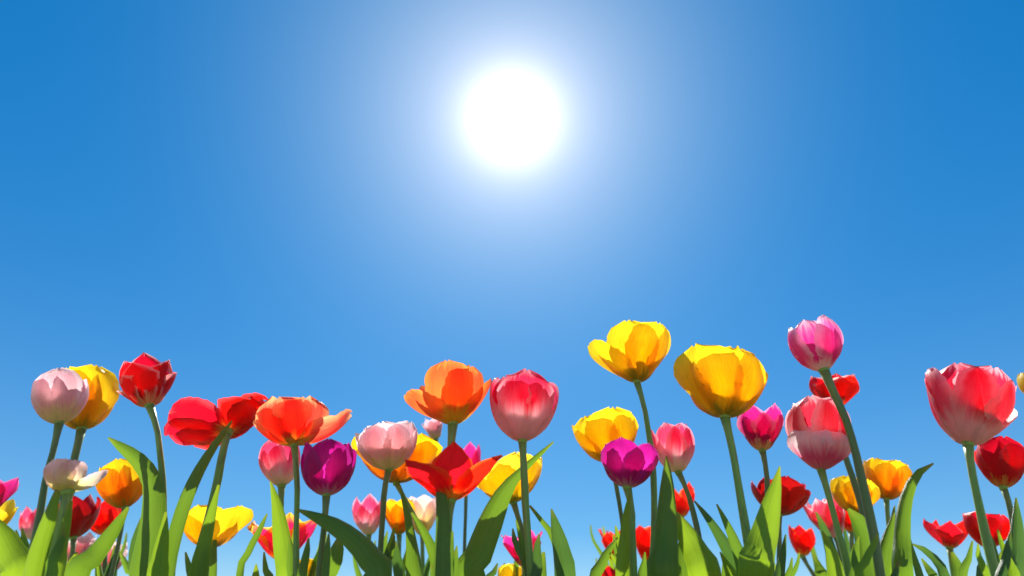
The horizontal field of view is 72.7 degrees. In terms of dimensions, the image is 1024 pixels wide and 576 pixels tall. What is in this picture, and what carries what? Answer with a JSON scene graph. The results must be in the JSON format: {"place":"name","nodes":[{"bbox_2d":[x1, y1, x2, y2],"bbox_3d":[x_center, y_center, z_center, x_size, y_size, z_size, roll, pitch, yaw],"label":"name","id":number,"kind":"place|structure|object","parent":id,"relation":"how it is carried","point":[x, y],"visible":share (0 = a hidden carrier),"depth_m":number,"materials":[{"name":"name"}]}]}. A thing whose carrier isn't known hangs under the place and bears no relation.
{"place":"outdoors","nodes":[
{"label":"outdoors","id":0,"kind":"place"},
{"bbox_2d":[0,0,1023,575],"label":"sky","id":1,"kind":"structure","parent":0,"point":[336,203],"materials":[{"name":"blue"}]},
{"bbox_3d":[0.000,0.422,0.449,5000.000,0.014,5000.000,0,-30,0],"label":"ground","id":2,"kind":"structure","parent":0,"visible":0},
{"bbox_2d":[0,499,17,523],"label":"tulip","id":3,"kind":"object","parent":2,"relation":"on","point":[8,509],"visible":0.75,"depth_m":0.72,"materials":[{"name":"yellow plant"}]},
{"bbox_2d":[0,477,28,575],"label":"tulip","id":4,"kind":"object","parent":2,"relation":"on","point":[14,550],"visible":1,"depth_m":0.50,"materials":[{"name":"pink plant"}]},
{"bbox_2d":[19,506,36,539],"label":"tulip","id":5,"kind":"object","parent":2,"relation":"on","point":[27,519],"visible":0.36,"depth_m":0.91,"materials":[{"name":"pink plant"}]},
{"bbox_2d":[20,367,88,549],"bbox_3d":[-0.410,0.259,0.567,0.078,0.407,0.049,0,-30,0],"label":"tulip","id":6,"kind":"object","parent":2,"relation":"on","point":[59,398],"visible":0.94,"depth_m":0.64,"materials":[{"name":"pink plant"}]},
{"bbox_2d":[22,458,107,575],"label":"tulip","id":7,"kind":"object","parent":2,"relation":"on","point":[66,479],"visible":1,"depth_m":0.48,"materials":[{"name":"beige plant"}]},
{"bbox_2d":[67,532,96,561],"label":"tulip","id":8,"kind":"object","parent":2,"relation":"on","point":[85,542],"visible":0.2,"depth_m":0.89,"materials":[{"name":"pink plant"}]},
{"bbox_2d":[53,364,119,532],"bbox_3d":[-0.444,0.277,0.624,0.063,0.433,0.066,-21,-36,32],"label":"tulip","id":9,"kind":"object","parent":2,"relation":"on","point":[103,385],"visible":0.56,"depth_m":0.70,"materials":[{"name":"yellow plant"}]},
{"bbox_2d":[59,493,128,573],"bbox_3d":[-0.460,0.372,0.706,0.074,0.350,0.215,23,-37,-34],"label":"tulip","id":10,"kind":"object","parent":2,"relation":"on","point":[85,512],"visible":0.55,"depth_m":0.81,"materials":[{"name":"red plant"}]},
{"bbox_2d":[64,458,142,575],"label":"tulip","id":11,"kind":"object","parent":2,"relation":"on","point":[119,485],"visible":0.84,"depth_m":0.72,"materials":[{"name":"orange plant"}]},
{"bbox_2d":[90,501,120,575],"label":"tulip","id":12,"kind":"object","parent":2,"relation":"on","point":[108,514],"visible":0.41,"depth_m":0.91,"materials":[{"name":"red plant"}]},
{"bbox_2d":[101,533,127,575],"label":"tulip","id":13,"kind":"object","parent":2,"relation":"on","point":[123,549],"visible":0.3,"depth_m":0.94,"materials":[{"name":"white plant"}]},
{"bbox_2d":[108,352,176,575],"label":"tulip","id":14,"kind":"object","parent":2,"relation":"on","point":[146,380],"visible":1,"depth_m":0.57,"materials":[{"name":"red plant"}]},
{"bbox_2d":[164,392,267,575],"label":"tulip","id":15,"kind":"object","parent":2,"relation":"on","point":[209,427],"visible":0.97,"depth_m":0.58,"materials":[{"name":"red plant"}]},
{"bbox_2d":[184,504,253,575],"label":"tulip","id":16,"kind":"object","parent":2,"relation":"on","point":[231,523],"visible":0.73,"depth_m":0.73,"materials":[{"name":"yellow plant"}]},
{"bbox_2d":[236,440,300,575],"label":"tulip","id":17,"kind":"object","parent":2,"relation":"on","point":[275,460],"visible":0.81,"depth_m":0.67,"materials":[{"name":"pink petal"},{"name":"bright leaf"},{"name":"leaf"}]},
{"bbox_2d":[247,512,316,575],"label":"tulip","id":18,"kind":"object","parent":2,"relation":"on","point":[306,531],"visible":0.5,"depth_m":0.75,"materials":[{"name":"red plant"}]},
{"bbox_2d":[253,396,351,575],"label":"tulip","id":19,"kind":"object","parent":2,"relation":"on","point":[293,423],"visible":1,"depth_m":0.55,"materials":[{"name":"orange plant"}]},
{"bbox_2d":[300,533,326,575],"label":"tulip","id":20,"kind":"object","parent":2,"relation":"on","point":[312,566],"visible":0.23,"depth_m":0.79,"materials":[{"name":"yellow plant"}]},
{"bbox_2d":[296,438,391,575],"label":"tulip","id":21,"kind":"object","parent":2,"relation":"on","point":[327,465],"visible":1,"depth_m":0.52,"materials":[{"name":"purple plant"}]},
{"bbox_2d":[352,494,380,575],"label":"tulip","id":22,"kind":"object","parent":2,"relation":"on","point":[366,514],"visible":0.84,"depth_m":0.91,"materials":[{"name":"pink plant"}]},
{"bbox_2d":[355,421,417,560],"bbox_3d":[-0.115,0.281,0.555,0.057,0.355,0.059,0,-30,0],"label":"tulip","id":23,"kind":"object","parent":2,"relation":"on","point":[387,447],"visible":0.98,"depth_m":0.61,"materials":[{"name":"pink plant"}]},
{"bbox_2d":[351,432,442,575],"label":"tulip","id":24,"kind":"object","parent":2,"relation":"on","point":[427,450],"visible":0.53,"depth_m":0.62,"materials":[{"name":"yellow plant"}]},
{"bbox_2d":[383,498,414,572],"bbox_3d":[-0.150,0.407,0.783,0.053,0.366,0.176,0,-30,0],"label":"tulip","id":25,"kind":"object","parent":2,"relation":"on","point":[394,518],"visible":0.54,"depth_m":0.91,"materials":[{"name":"orange plant"}]},
{"bbox_2d":[409,495,435,575],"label":"tulip","id":26,"kind":"object","parent":2,"relation":"on","point":[425,508],"visible":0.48,"depth_m":0.96,"materials":[{"name":"beige plant"}]},
{"bbox_2d":[422,419,442,441],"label":"tulip","id":27,"kind":"object","parent":2,"relation":"on","point":[432,428],"visible":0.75,"depth_m":0.92,"materials":[{"name":"pink plant"}]},
{"bbox_2d":[404,360,491,575],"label":"tulip","id":28,"kind":"object","parent":2,"relation":"on","point":[451,394],"visible":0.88,"depth_m":0.57,"materials":[{"name":"orange plant"}]},
{"bbox_2d":[405,441,502,575],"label":"tulip","id":29,"kind":"object","parent":2,"relation":"on","point":[449,476],"visible":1,"depth_m":0.50,"materials":[{"name":"red plant"}]},
{"bbox_2d":[463,442,480,551],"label":"tulip","id":30,"kind":"object","parent":2,"relation":"on","point":[472,452],"visible":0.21,"depth_m":0.84,"materials":[{"name":"pink plant"}]},
{"bbox_2d":[498,560,521,575],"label":"tulip","id":31,"kind":"object","parent":2,"relation":"on","point":[514,569],"visible":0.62,"depth_m":0.83,"materials":[{"name":"yellow plant"}]},
{"bbox_2d":[486,530,546,575],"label":"tulip","id":32,"kind":"object","parent":2,"relation":"on","point":[508,544],"visible":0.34,"depth_m":0.75,"materials":[{"name":"pink plant"}]},
{"bbox_2d":[458,441,575,575],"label":"tulip","id":33,"kind":"object","parent":2,"relation":"on","point":[499,485],"visible":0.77,"depth_m":0.58,"materials":[{"name":"green plant"}]},
{"bbox_2d":[490,368,558,575],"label":"tulip","id":34,"kind":"object","parent":2,"relation":"on","point":[523,403],"visible":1,"depth_m":0.56,"materials":[{"name":"pink plant"}]},
{"bbox_2d":[590,525,615,575],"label":"tulip","id":35,"kind":"object","parent":2,"relation":"on","point":[609,571],"visible":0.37,"depth_m":1.02,"materials":[{"name":"green plant"}]},
{"bbox_2d":[572,407,638,572],"bbox_3d":[0.090,0.291,0.596,0.064,0.380,0.066,0,-30,0],"label":"tulip","id":36,"kind":"object","parent":2,"relation":"on","point":[595,432],"visible":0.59,"depth_m":0.66,"materials":[{"name":"yellow plant"}]},
{"bbox_2d":[598,526,619,568],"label":"tulip","id":37,"kind":"object","parent":2,"relation":"on","point":[607,538],"visible":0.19,"depth_m":1.04,"materials":[{"name":"red plant"}]},
{"bbox_2d":[589,437,658,575],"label":"tulip","id":38,"kind":"object","parent":2,"relation":"on","point":[628,465],"visible":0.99,"depth_m":0.55,"materials":[{"name":"purple plant"}]},
{"bbox_2d":[588,320,687,575],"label":"tulip","id":39,"kind":"object","parent":2,"relation":"on","point":[635,352],"visible":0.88,"depth_m":0.64,"materials":[{"name":"yellow plant"}]},
{"bbox_2d":[636,525,650,560],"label":"tulip","id":40,"kind":"object","parent":2,"relation":"on","point":[643,540],"visible":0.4,"depth_m":1.04,"materials":[{"name":"red plant"}]},
{"bbox_2d":[674,482,694,517],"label":"tulip","id":41,"kind":"object","parent":2,"relation":"on","point":[682,508],"visible":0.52,"depth_m":0.92,"materials":[{"name":"red plant"}]},
{"bbox_2d":[646,422,736,575],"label":"tulip","id":42,"kind":"object","parent":2,"relation":"on","point":[674,446],"visible":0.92,"depth_m":0.51,"materials":[{"name":"pink petal"},{"name":"leaf"},{"name":"bright leaf"}]},
{"bbox_2d":[673,343,767,575],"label":"tulip","id":43,"kind":"object","parent":2,"relation":"on","point":[724,384],"visible":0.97,"depth_m":0.56,"materials":[{"name":"yellow plant"}]},
{"bbox_2d":[737,403,792,575],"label":"tulip","id":44,"kind":"object","parent":2,"relation":"on","point":[759,430],"visible":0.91,"depth_m":0.67,"materials":[{"name":"pink plant"}]},
{"bbox_2d":[738,466,810,575],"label":"tulip","id":45,"kind":"object","parent":2,"relation":"on","point":[782,497],"visible":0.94,"depth_m":0.49,"materials":[{"name":"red plant"}]},
{"bbox_2d":[788,512,837,575],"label":"tulip","id":46,"kind":"object","parent":2,"relation":"on","point":[802,541],"visible":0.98,"depth_m":0.99,"materials":[{"name":"red plant"}]},
{"bbox_2d":[803,496,852,562],"bbox_3d":[0.373,0.400,0.752,0.049,0.348,0.045,6,-31,-10],"label":"tulip","id":47,"kind":"object","parent":2,"relation":"on","point":[821,508],"visible":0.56,"depth_m":0.81,"materials":[{"name":"pink plant"}]},
{"bbox_2d":[809,373,864,517],"bbox_3d":[0.354,0.290,0.662,0.052,0.447,0.049,0,-30,0],"label":"tulip","id":48,"kind":"object","parent":2,"relation":"on","point":[848,387],"visible":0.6,"depth_m":0.75,"materials":[{"name":"red plant"}]},
{"bbox_2d":[785,395,894,575],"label":"tulip","id":49,"kind":"object","parent":2,"relation":"on","point":[817,439],"visible":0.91,"depth_m":0.56,"materials":[{"name":"pink plant"}]},
{"bbox_2d":[788,314,899,575],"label":"tulip","id":50,"kind":"object","parent":2,"relation":"on","point":[817,345],"visible":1,"depth_m":0.55,"materials":[{"name":"pink plant"}]},
{"bbox_2d":[843,510,853,554],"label":"tulip","id":51,"kind":"object","parent":2,"relation":"on","point":[849,542],"visible":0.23,"depth_m":0.88,"materials":[{"name":"green plant"}]},
{"bbox_2d":[830,475,891,574],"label":"tulip","id":52,"kind":"object","parent":2,"relation":"on","point":[842,492],"visible":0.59,"depth_m":0.73,"materials":[{"name":"yellow plant"}]},
{"bbox_2d":[862,458,933,575],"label":"tulip","id":53,"kind":"object","parent":2,"relation":"on","point":[892,479],"visible":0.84,"depth_m":0.58,"materials":[{"name":"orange plant"}]},
{"bbox_2d":[912,518,967,575],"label":"tulip","id":54,"kind":"object","parent":2,"relation":"on","point":[949,536],"visible":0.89,"depth_m":0.82,"materials":[{"name":"red plant"}]},
{"bbox_2d":[925,362,1017,575],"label":"tulip","id":55,"kind":"object","parent":2,"relation":"on","point":[971,406],"visible":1,"depth_m":0.51,"materials":[{"name":"pink plant"}]},
{"bbox_2d":[958,511,1009,575],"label":"tulip","id":56,"kind":"object","parent":2,"relation":"on","point":[1000,523],"visible":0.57,"depth_m":0.77,"materials":[{"name":"red plant"}]},
{"bbox_2d":[974,436,1023,575],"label":"tulip","id":57,"kind":"object","parent":2,"relation":"on","point":[999,460],"visible":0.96,"depth_m":0.59,"materials":[{"name":"red plant"}]},
{"bbox_2d":[1017,373,1023,392],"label":"tulip","id":58,"kind":"object","parent":2,"relation":"on","point":[1020,379],"visible":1,"depth_m":0.86,"materials":[{"name":"yellow plant"}]}
]}

